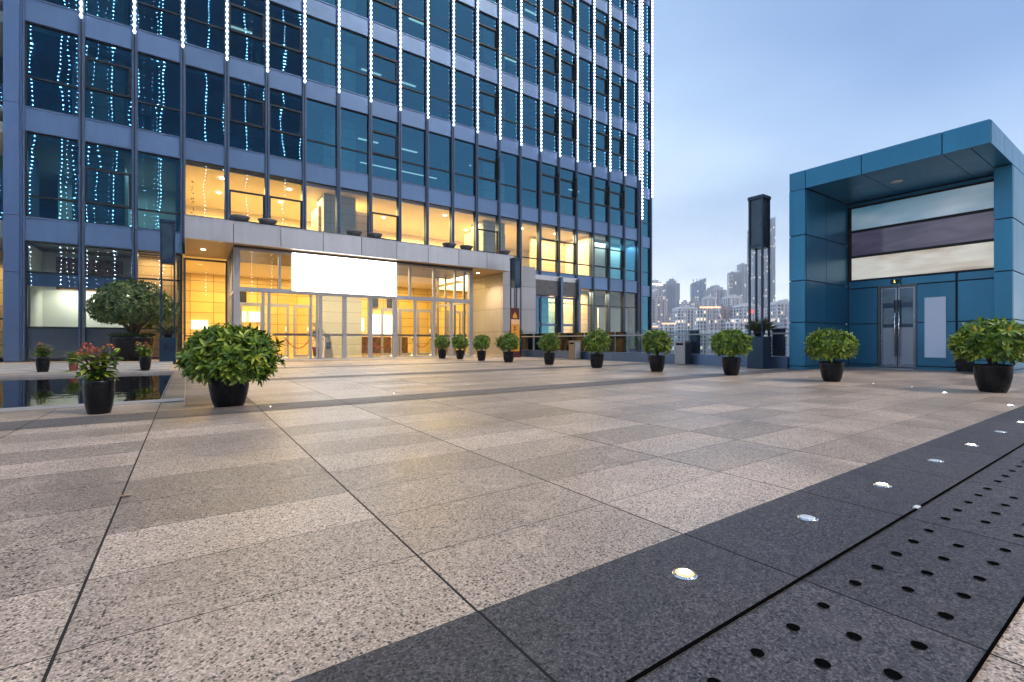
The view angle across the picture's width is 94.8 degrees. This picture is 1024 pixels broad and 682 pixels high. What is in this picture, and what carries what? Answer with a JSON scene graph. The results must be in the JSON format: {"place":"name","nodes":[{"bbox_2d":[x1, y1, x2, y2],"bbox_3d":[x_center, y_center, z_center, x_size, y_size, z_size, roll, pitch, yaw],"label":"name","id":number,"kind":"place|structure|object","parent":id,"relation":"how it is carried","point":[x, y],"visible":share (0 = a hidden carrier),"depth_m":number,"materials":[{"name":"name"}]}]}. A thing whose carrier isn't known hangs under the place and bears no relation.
{"place":"outdoors","nodes":[
{"label":"outdoors","id":0,"kind":"place"},
{"bbox_2d":[0,373,171,407],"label":"pool water","id":1,"kind":"structure","parent":0,"point":[36,391],"depth_m":8.01,"materials":[{"name":"black liquid"}]},
{"bbox_2d":[0,356,1023,681],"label":"plaza paving","id":2,"kind":"structure","parent":0,"point":[276,544],"depth_m":2.47,"materials":[{"name":"stone"}]},
{"bbox_2d":[0,361,172,374],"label":"pale terrace","id":3,"kind":"structure","parent":2,"relation":"on","point":[9,369],"depth_m":13.19,"materials":[{"name":"stone"}]},
{"bbox_2d":[30,342,53,371],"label":"flowering plant","id":4,"kind":"object","parent":3,"relation":"on","point":[42,362],"visible":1,"depth_m":11.64,"materials":[{"name":"green plant"}]},
{"bbox_2d":[63,351,81,370],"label":"flowering plant","id":5,"kind":"object","parent":3,"relation":"on","point":[72,366],"visible":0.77,"depth_m":12.16,"materials":[{"name":"green plant"}]},
{"bbox_2d":[135,341,152,369],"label":"flowering plant","id":6,"kind":"object","parent":3,"relation":"on","point":[145,357],"visible":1,"depth_m":12.53,"materials":[{"name":"green plant"}]},
{"bbox_2d":[0,0,652,361],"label":"office tower","id":7,"kind":"structure","parent":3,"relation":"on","point":[416,133],"depth_m":25.86,"materials":[{"name":"glass"}]},
{"bbox_2d":[25,241,77,359],"bbox_3d":[-18.077,-1.550,18.581,1.651,4.580,0.100,0,0,-35],"label":"window","id":8,"kind":"structure","parent":7,"relation":"in","point":[26,242],"depth_m":18.16,"materials":[{"name":"black metal"}]},
{"bbox_2d":[25,131,77,221],"bbox_3d":[-18.077,-6.435,18.581,1.651,3.290,0.100,0,0,-35],"label":"window","id":9,"kind":"structure","parent":7,"relation":"in","point":[27,195],"depth_m":18.16,"materials":[{"name":"black metal"}]},
{"bbox_2d":[25,21,77,115],"bbox_3d":[-18.077,-10.660,18.581,1.651,3.280,0.100,0,0,-35],"label":"window","id":10,"kind":"structure","parent":7,"relation":"in","point":[27,76],"depth_m":18.18,"materials":[{"name":"black metal"}]},
{"bbox_2d":[85,246,131,358],"bbox_3d":[-16.702,-1.550,19.530,1.651,4.580,0.100,0,0,-35],"label":"window","id":11,"kind":"structure","parent":7,"relation":"in","point":[85,246],"depth_m":19.36,"materials":[{"name":"black metal"}]},
{"bbox_2d":[85,141,131,226],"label":"window","id":12,"kind":"structure","parent":7,"relation":"in","point":[86,168],"depth_m":19.48,"materials":[{"name":"black metal"}]},
{"bbox_2d":[85,37,131,126],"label":"window","id":13,"kind":"structure","parent":7,"relation":"in","point":[129,96],"depth_m":19.47,"materials":[{"name":"black metal"}]},
{"bbox_2d":[138,151,179,231],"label":"window","id":14,"kind":"structure","parent":7,"relation":"in","point":[140,209],"depth_m":20.40,"materials":[{"name":"black metal"}]},
{"bbox_2d":[138,52,179,136],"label":"window","id":15,"kind":"structure","parent":7,"relation":"in","point":[140,53],"depth_m":20.44,"materials":[{"name":"black metal"}]},
{"bbox_2d":[138,251,182,357],"bbox_3d":[-15.327,-1.550,20.478,1.650,4.580,0.100,0,0,-35],"label":"window","id":16,"kind":"structure","parent":7,"relation":"in","point":[181,255],"depth_m":20.86,"materials":[{"name":"black metal"}]},
{"bbox_2d":[186,65,223,145],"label":"window","id":17,"kind":"structure","parent":7,"relation":"in","point":[188,66],"depth_m":21.41,"materials":[{"name":"black metal"}]},
{"bbox_2d":[183,258,227,346],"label":"lobby window","id":18,"kind":"structure","parent":7,"relation":"in","point":[184,259],"depth_m":21.00,"materials":[{"name":"metal"}]},
{"bbox_2d":[229,167,264,223],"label":"window","id":19,"kind":"structure","parent":7,"relation":"in","point":[230,190],"depth_m":22.36,"materials":[{"name":"black metal"}]},
{"bbox_2d":[229,77,264,153],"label":"window","id":20,"kind":"structure","parent":7,"relation":"in","point":[230,94],"depth_m":22.36,"materials":[{"name":"black metal"}]},
{"bbox_2d":[229,0,264,65],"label":"window","id":21,"kind":"structure","parent":7,"relation":"in","point":[230,4],"depth_m":22.37,"materials":[{"name":"black metal"}]},
{"bbox_2d":[240,302,261,329],"bbox_3d":[-12.238,-0.510,22.099,0.950,2.580,0.080,0,0,-35],"label":"inner door","id":22,"kind":"structure","parent":7,"relation":"in","point":[241,303],"depth_m":22.07,"materials":[{"name":"metal"}]},
{"bbox_2d":[267,303,288,356],"bbox_3d":[-11.270,-0.510,22.721,0.950,2.580,0.155,0,0,-35],"label":"inner door","id":23,"kind":"structure","parent":7,"relation":"in","point":[272,304],"depth_m":22.92,"materials":[{"name":"metal"}]},
{"bbox_2d":[270,175,301,228],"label":"window","id":24,"kind":"structure","parent":7,"relation":"in","point":[281,198],"depth_m":23.37,"materials":[{"name":"black metal"}]},
{"bbox_2d":[270,88,301,160],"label":"window","id":25,"kind":"structure","parent":7,"relation":"in","point":[273,130],"depth_m":23.32,"materials":[{"name":"black metal"}]},
{"bbox_2d":[270,1,301,76],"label":"window","id":26,"kind":"structure","parent":7,"relation":"in","point":[271,18],"depth_m":23.32,"materials":[{"name":"black metal"}]},
{"bbox_2d":[293,304,309,356],"bbox_3d":[-10.386,-0.510,23.332,0.800,2.580,0.155,0,0,-35],"label":"inner door","id":27,"kind":"structure","parent":7,"relation":"in","point":[295,306],"depth_m":23.22,"materials":[{"name":"metal"}]},
{"bbox_2d":[307,15,335,86],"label":"window","id":28,"kind":"structure","parent":7,"relation":"in","point":[309,16],"depth_m":24.26,"materials":[{"name":"black metal"}]},
{"bbox_2d":[322,336,332,357],"bbox_3d":[-8.295,0.240,21.217,0.400,1.080,0.350,0,0,-35],"label":"display stand","id":29,"kind":"object","parent":7,"relation":"on","point":[327,350],"visible":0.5,"depth_m":21.12,"materials":[{"name":"metal"}]},
{"bbox_2d":[292,253,396,296],"bbox_3d":[-7.316,-2.880,20.899,4.510,1.580,0.145,0,0,-35],"label":"lightbox sign","id":30,"kind":"object","parent":7,"relation":"attached to","point":[321,273],"visible":1,"depth_m":20.72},
{"bbox_2d":[362,336,380,352],"bbox_3d":[-9.048,0.240,30.022,1.280,1.080,0.800,0,0,-35],"label":"reception counter","id":31,"kind":"object","parent":7,"relation":"on","point":[376,341],"visible":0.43,"depth_m":29.80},
{"bbox_2d":[372,193,397,240],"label":"window","id":32,"kind":"structure","parent":7,"relation":"in","point":[372,193],"depth_m":26.25,"materials":[{"name":"black metal"}]},
{"bbox_2d":[372,116,397,180],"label":"window","id":33,"kind":"structure","parent":7,"relation":"in","point":[374,153],"depth_m":26.21,"materials":[{"name":"black metal"}]},
{"bbox_2d":[372,39,397,104],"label":"window","id":34,"kind":"structure","parent":7,"relation":"in","point":[374,76],"depth_m":26.18,"materials":[{"name":"black metal"}]},
{"bbox_2d":[381,308,398,354],"bbox_3d":[-6.703,-0.510,25.918,1.000,2.580,0.080,0,0,-35],"label":"inner door","id":35,"kind":"structure","parent":7,"relation":"in","point":[382,309],"depth_m":25.79,"materials":[{"name":"metal"}]},
{"bbox_2d":[383,336,408,352],"bbox_3d":[-7.649,0.240,30.987,1.480,1.080,0.800,0,0,-35],"label":"reception counter","id":36,"kind":"object","parent":7,"relation":"on","point":[387,348],"visible":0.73,"depth_m":30.72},
{"bbox_2d":[399,309,412,354],"bbox_3d":[-5.859,-0.510,26.500,0.950,2.580,0.080,0,0,-35],"label":"inner door","id":37,"kind":"structure","parent":7,"relation":"in","point":[400,310],"depth_m":26.26,"materials":[{"name":"metal"}]},
{"bbox_2d":[417,309,431,354],"bbox_3d":[-5.015,-0.510,27.082,0.900,2.580,0.080,0,0,-35],"label":"inner door","id":38,"kind":"structure","parent":7,"relation":"in","point":[418,310],"depth_m":26.92,"materials":[{"name":"metal"}]},
{"bbox_2d":[478,212,499,253],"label":"window","id":39,"kind":"structure","parent":7,"relation":"in","point":[497,232],"depth_m":30.18,"materials":[{"name":"black metal"}]},
{"bbox_2d":[478,11,499,64],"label":"window","id":40,"kind":"structure","parent":7,"relation":"in","point":[497,31],"depth_m":30.15,"materials":[{"name":"black metal"}]},
{"bbox_2d":[478,145,499,199],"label":"window","id":41,"kind":"structure","parent":7,"relation":"in","point":[498,159],"depth_m":30.14,"materials":[{"name":"black metal"}]},
{"bbox_2d":[478,78,499,134],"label":"window","id":42,"kind":"structure","parent":7,"relation":"in","point":[497,97],"depth_m":30.15,"materials":[{"name":"black metal"}]},
{"bbox_2d":[536,295,557,333],"bbox_3d":[2.331,0.850,32.502,2.150,7.900,0.140,0,0,-35],"label":"window frame","id":43,"kind":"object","parent":7,"relation":"in","point":[537,296],"depth_m":32.70,"materials":[{"name":"metal"}]},
{"bbox_2d":[542,224,558,272],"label":"window","id":44,"kind":"structure","parent":7,"relation":"in","point":[557,242],"depth_m":33.03,"materials":[{"name":"black metal"}]},
{"bbox_2d":[542,40,558,87],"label":"window","id":45,"kind":"structure","parent":7,"relation":"in","point":[557,58],"depth_m":33.03,"materials":[{"name":"black metal"}]},
{"bbox_2d":[542,162,558,212],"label":"window","id":46,"kind":"structure","parent":7,"relation":"in","point":[557,178],"depth_m":33.03,"materials":[{"name":"black metal"}]},
{"bbox_2d":[542,101,558,150],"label":"window","id":47,"kind":"structure","parent":7,"relation":"in","point":[557,118],"depth_m":33.01,"materials":[{"name":"black metal"}]},
{"bbox_2d":[560,0,576,37],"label":"window","id":48,"kind":"structure","parent":7,"relation":"in","point":[575,8],"depth_m":33.97,"materials":[{"name":"black metal"}]},
{"bbox_2d":[560,227,576,274],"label":"window","id":49,"kind":"structure","parent":7,"relation":"in","point":[575,245],"depth_m":33.97,"materials":[{"name":"black metal"}]},
{"bbox_2d":[560,48,576,94],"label":"window","id":50,"kind":"structure","parent":7,"relation":"in","point":[575,66],"depth_m":33.97,"materials":[{"name":"black metal"}]},
{"bbox_2d":[560,167,576,215],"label":"window","id":51,"kind":"structure","parent":7,"relation":"in","point":[575,183],"depth_m":33.97,"materials":[{"name":"black metal"}]},
{"bbox_2d":[560,108,576,157],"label":"window","id":52,"kind":"structure","parent":7,"relation":"in","point":[575,124],"depth_m":33.97,"materials":[{"name":"black metal"}]},
{"bbox_2d":[563,297,575,332],"bbox_3d":[3.973,0.850,33.635,1.500,7.900,0.140,0,0,-35],"label":"window frame","id":53,"kind":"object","parent":7,"relation":"in","point":[564,298],"depth_m":33.92,"materials":[{"name":"metal"}]},
{"bbox_2d":[595,8,609,55],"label":"window","id":54,"kind":"structure","parent":7,"relation":"in","point":[608,25],"depth_m":35.86,"materials":[{"name":"black metal"}]},
{"bbox_2d":[595,64,609,110],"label":"window","id":55,"kind":"structure","parent":7,"relation":"in","point":[608,78],"depth_m":35.86,"materials":[{"name":"black metal"}]},
{"bbox_2d":[611,17,624,63],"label":"window","id":56,"kind":"structure","parent":7,"relation":"in","point":[623,31],"depth_m":36.80,"materials":[{"name":"black metal"}]},
{"bbox_2d":[61,342,123,414],"bbox_3d":[-4.557,0.406,5.176,0.414,0.789,0.516,0,0,33],"label":"flowering plant","id":57,"kind":"object","parent":2,"relation":"on","point":[98,392],"visible":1,"depth_m":5.13,"materials":[{"name":"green plant"}]},
{"bbox_2d":[83,278,179,360],"bbox_3d":[-13.828,-0.794,17.188,2.812,3.028,2.543,0,0,1],"label":"round tree","id":58,"kind":"object","parent":2,"relation":"on","point":[133,310],"visible":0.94,"depth_m":16.59,"materials":[{"name":"green plant"}]},
{"bbox_2d":[159,219,175,363],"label":"lantern column","id":59,"kind":"structure","parent":2,"relation":"on","point":[167,349],"depth_m":16.32,"materials":[{"name":"black metal"}]},
{"bbox_2d":[151,322,182,336],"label":"spiky plant","id":60,"kind":"object","parent":59,"relation":"on","point":[167,331],"visible":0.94,"depth_m":16.35,"materials":[{"name":"green plant"}]},
{"bbox_2d":[185,376,251,405],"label":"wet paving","id":61,"kind":"structure","parent":2,"relation":"on","point":[196,393],"depth_m":7.01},
{"bbox_2d":[174,321,285,406],"bbox_3d":[-3.518,0.275,5.853,1.241,1.051,1.179,0,0,32],"label":"potted shrub","id":62,"kind":"object","parent":2,"relation":"on","point":[228,362],"visible":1,"depth_m":5.59,"materials":[{"name":"green plant"}]},
{"bbox_2d":[0,369,802,430],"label":"paving band","id":63,"kind":"object","parent":2,"relation":"on","point":[25,424],"visible":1,"depth_m":5.91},
{"bbox_2d":[707,328,753,375],"bbox_3d":[5.107,0.245,10.996,1.015,1.109,0.980,0,0,-13],"label":"potted shrub","id":64,"kind":"object","parent":63,"relation":"on","point":[732,343],"visible":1,"depth_m":10.79,"materials":[{"name":"green plant"}]},
{"bbox_2d":[276,359,578,368],"bbox_3d":[-15.226,0.796,8.114,44.150,0.001,0.550,0,0,-35],"label":"paving band","id":65,"kind":"object","parent":2,"relation":"on","point":[418,363],"visible":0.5,"depth_m":15.96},
{"bbox_2d":[569,341,580,358],"bbox_3d":[2.727,0.385,20.526,0.360,0.790,0.445,0,0,-35],"label":"litter bin","id":66,"kind":"object","parent":65,"relation":"on","point":[574,349],"visible":1,"depth_m":20.39,"materials":[{"name":"metal"}]},
{"bbox_2d":[433,335,450,358],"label":"potted shrub","id":67,"kind":"object","parent":2,"relation":"on","point":[440,342],"visible":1,"depth_m":21.41,"materials":[{"name":"green plant"}]},
{"bbox_2d":[250,363,666,380],"bbox_3d":[-0.083,0.796,13.197,13.450,0.001,0.620,0,0,-35],"label":"paving band","id":68,"kind":"object","parent":2,"relation":"on","point":[314,377],"visible":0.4,"depth_m":11.90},
{"bbox_2d":[451,333,469,358],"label":"potted shrub","id":69,"kind":"object","parent":2,"relation":"on","point":[460,342],"visible":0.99,"depth_m":20.63,"materials":[{"name":"green plant"}]},
{"bbox_2d":[473,334,490,360],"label":"potted shrub","id":70,"kind":"object","parent":2,"relation":"on","point":[481,342],"visible":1,"depth_m":18.94,"materials":[{"name":"green plant"}]},
{"bbox_2d":[494,331,519,361],"bbox_3d":[-0.149,0.213,17.730,0.932,1.174,0.986,0,0,39],"label":"potted shrub","id":71,"kind":"object","parent":2,"relation":"on","point":[508,341],"visible":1,"depth_m":17.55,"materials":[{"name":"green plant"}]},
{"bbox_2d":[510,308,520,356],"bbox_3d":[0.135,-0.410,23.103,0.560,2.420,0.240,0,0,-35],"label":"standing sign","id":72,"kind":"object","parent":2,"relation":"on","point":[514,320],"visible":0.62,"depth_m":23.05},
{"bbox_2d":[510,257,521,356],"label":"lantern column","id":73,"kind":"structure","parent":2,"relation":"on","point":[515,272],"depth_m":23.86,"materials":[{"name":"black metal"}]},
{"bbox_2d":[537,332,560,364],"bbox_3d":[1.244,0.252,15.883,0.856,1.097,0.795,0,0,19],"label":"potted shrub","id":74,"kind":"object","parent":2,"relation":"on","point":[548,342],"visible":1,"depth_m":15.70,"materials":[{"name":"green plant"}]},
{"bbox_2d":[582,327,613,367],"bbox_3d":[2.514,0.184,14.058,0.898,1.232,0.950,0,0,-44],"label":"potted shrub","id":75,"kind":"object","parent":2,"relation":"on","point":[597,341],"visible":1,"depth_m":13.84,"materials":[{"name":"green plant"}]},
{"bbox_2d":[519,328,790,368],"bbox_3d":[4.068,0.215,19.374,0.300,1.170,13.974,0,0,-35],"label":"glass railing","id":76,"kind":"object","parent":2,"relation":"on","point":[779,359],"visible":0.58,"depth_m":18.37,"materials":[{"name":"glass"}]},
{"bbox_2d":[291,406,1023,681],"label":"dark paving strip","id":77,"kind":"object","parent":2,"relation":"on","point":[625,618],"depth_m":1.51,"materials":[{"name":"stone"}]},
{"bbox_2d":[672,567,697,579],"bbox_3d":[0.590,0.793,1.610,0.084,0.013,0.084,0,0,-35],"label":"ground lamp","id":78,"kind":"object","parent":77,"relation":"on","point":[684,572],"visible":1,"depth_m":1.60,"materials":[{"name":"metal"}]},
{"bbox_2d":[641,329,673,371],"bbox_3d":[3.797,0.235,12.348,0.852,1.130,0.917,0,0,15],"label":"potted shrub","id":79,"kind":"object","parent":2,"relation":"on","point":[656,342],"visible":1,"depth_m":12.15,"materials":[{"name":"green plant"}]},
{"bbox_2d":[675,342,690,363],"bbox_3d":[5.834,0.385,16.110,0.360,0.790,0.445,0,0,-35],"label":"litter bin","id":80,"kind":"object","parent":2,"relation":"on","point":[682,352],"visible":0.98,"depth_m":15.96,"materials":[{"name":"metal"}]},
{"bbox_2d":[747,194,770,368],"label":"lantern column","id":81,"kind":"structure","parent":2,"relation":"on","point":[759,356],"depth_m":13.64,"materials":[{"name":"black metal"}]},
{"bbox_2d":[743,317,777,336],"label":"spiky plant","id":82,"kind":"object","parent":81,"relation":"on","point":[756,329],"visible":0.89,"depth_m":13.62,"materials":[{"name":"green plant"}]},
{"bbox_2d":[625,443,1023,681],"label":"perforated paving","id":83,"kind":"structure","parent":2,"relation":"on","point":[932,590],"depth_m":1.40,"materials":[{"name":"stone"}]},
{"bbox_2d":[802,327,860,381],"bbox_3d":[6.315,0.258,9.342,1.004,1.084,1.039,0,0,0],"label":"potted shrub","id":84,"kind":"object","parent":2,"relation":"on","point":[830,345],"visible":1,"depth_m":9.13,"materials":[{"name":"green plant"}]},
{"bbox_2d":[789,119,1023,373],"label":"kiosk","id":85,"kind":"object","parent":2,"relation":"on","point":[940,214],"visible":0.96,"depth_m":13.21,"materials":[{"name":"metal"}]},
{"bbox_2d":[881,288,897,366],"bbox_3d":[11.172,-0.400,13.973,0.138,2.340,0.395,0,0,-35],"label":"door","id":86,"kind":"structure","parent":85,"relation":"in","point":[889,296],"depth_m":13.99,"materials":[{"name":"glass"}]},
{"bbox_2d":[898,286,914,367],"bbox_3d":[11.408,-0.400,13.631,0.138,2.340,0.395,0,0,-35],"label":"door","id":87,"kind":"structure","parent":85,"relation":"in","point":[906,295],"depth_m":13.66,"materials":[{"name":"grey metal"}]},
{"bbox_2d":[850,180,993,231],"bbox_3d":[11.556,-3.772,13.433,0.080,0.753,3.270,0,0,-35],"label":"clerestory window","id":88,"kind":"structure","parent":85,"relation":"in","point":[977,197],"depth_m":13.28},
{"bbox_2d":[850,240,993,281],"bbox_3d":[11.556,-2.232,13.433,0.080,0.753,3.270,0,0,-35],"label":"clerestory window","id":89,"kind":"structure","parent":85,"relation":"in","point":[974,256],"depth_m":13.28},
{"bbox_2d":[850,209,996,257],"bbox_3d":[11.556,-3.002,13.433,0.080,0.793,3.270,0,0,-35],"label":"clerestory window","id":90,"kind":"structure","parent":85,"relation":"in","point":[975,226],"depth_m":13.28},
{"bbox_2d":[924,296,945,357],"bbox_3d":[11.740,-0.380,13.067,0.027,1.680,0.460,0,0,-35],"label":"notice panel","id":91,"kind":"object","parent":85,"relation":"attached to","point":[934,327],"visible":1,"depth_m":13.05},
{"bbox_2d":[955,356,973,371],"bbox_3d":[11.845,0.417,12.326,0.400,0.765,0.400,0,0,-35],"label":"tapered planter","id":92,"kind":"object","parent":2,"relation":"on","point":[962,365],"visible":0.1,"depth_m":12.25,"materials":[{"name":"plastic"}]},
{"bbox_2d":[946,316,1023,392],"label":"potted shrub","id":93,"kind":"object","parent":2,"relation":"on","point":[994,342],"visible":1,"depth_m":7.23,"materials":[{"name":"green plant"}]},
{"bbox_2d":[652,280,663,296],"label":"apartment tower","id":94,"kind":"structure","parent":0,"point":[657,287],"depth_m":937.85,"materials":[{"name":"stone"}]},
{"bbox_2d":[652,295,667,324],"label":"apartment block","id":95,"kind":"structure","parent":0,"point":[659,308],"depth_m":631.18,"materials":[{"name":"stone"}]},
{"bbox_2d":[658,323,675,352],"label":"apartment block","id":96,"kind":"structure","parent":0,"point":[669,327],"depth_m":394.09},
{"bbox_2d":[663,277,679,314],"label":"apartment tower","id":97,"kind":"structure","parent":0,"point":[671,290],"depth_m":749.90,"materials":[{"name":"stone"}]},
{"bbox_2d":[671,305,695,341],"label":"apartment block","id":98,"kind":"structure","parent":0,"point":[682,317],"depth_m":471.62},
{"bbox_2d":[690,278,705,305],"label":"office block","id":99,"kind":"structure","parent":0,"point":[697,288],"depth_m":889.79,"materials":[{"name":"blue glass"}]},
{"bbox_2d":[694,306,719,353],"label":"apartment block","id":100,"kind":"structure","parent":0,"point":[703,315],"depth_m":422.10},
{"bbox_2d":[701,295,715,305],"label":"apartment block","id":101,"kind":"structure","parent":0,"point":[708,300],"depth_m":772.58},
{"bbox_2d":[703,283,726,305],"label":"office block","id":102,"kind":"structure","parent":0,"point":[718,292],"depth_m":808.98,"materials":[{"name":"stone"}]},
{"bbox_2d":[721,294,742,307],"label":"apartment block","id":103,"kind":"structure","parent":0,"point":[731,300],"depth_m":690.61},
{"bbox_2d":[723,318,744,332],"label":"apartment block","id":104,"kind":"structure","parent":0,"point":[733,323],"depth_m":385.27,"materials":[{"name":"stone"}]},
{"bbox_2d":[727,270,742,297],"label":"office block","id":105,"kind":"structure","parent":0,"point":[735,282],"depth_m":969.93,"materials":[{"name":"stone"}]},
{"bbox_2d":[737,263,746,302],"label":"office block","id":106,"kind":"structure","parent":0,"point":[741,267],"depth_m":1011.07,"materials":[{"name":"stone"}]},
{"bbox_2d":[731,302,760,354],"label":"apartment block","id":107,"kind":"structure","parent":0,"point":[740,311],"depth_m":451.63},
{"bbox_2d":[747,217,774,307],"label":"glass skyscraper","id":108,"kind":"structure","parent":0,"point":[772,259],"depth_m":864.25,"materials":[{"name":"glass"}]},
{"bbox_2d":[767,299,788,355],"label":"apartment block","id":109,"kind":"structure","parent":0,"point":[779,309],"depth_m":432.31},
{"bbox_2d":[775,314,790,355],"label":"apartment block","id":110,"kind":"structure","parent":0,"point":[782,322],"depth_m":373.43,"materials":[{"name":"stone"}]},
{"bbox_2d":[652,0,1023,303],"label":"sky","id":111,"kind":"structure","parent":0,"point":[749,95],"materials":[{"name":"blue"}]},
{"bbox_3d":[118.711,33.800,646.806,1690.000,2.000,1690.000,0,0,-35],"label":"terrain","id":112,"kind":"structure","parent":0,"visible":0},
{"bbox_2d":[708,314,725,354],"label":"apartment block","id":113,"kind":"structure","parent":112,"relation":"on","point":[715,323],"depth_m":395.48,"materials":[{"name":"stone"}]},
{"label":"pool basin","id":114,"kind":"structure","parent":0,"visible":0},
{"bbox_2d":[0,370,184,411],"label":"pool kerb","id":115,"kind":"structure","parent":114,"relation":"on","point":[174,390],"depth_m":7.21,"materials":[{"name":"grey stone"}]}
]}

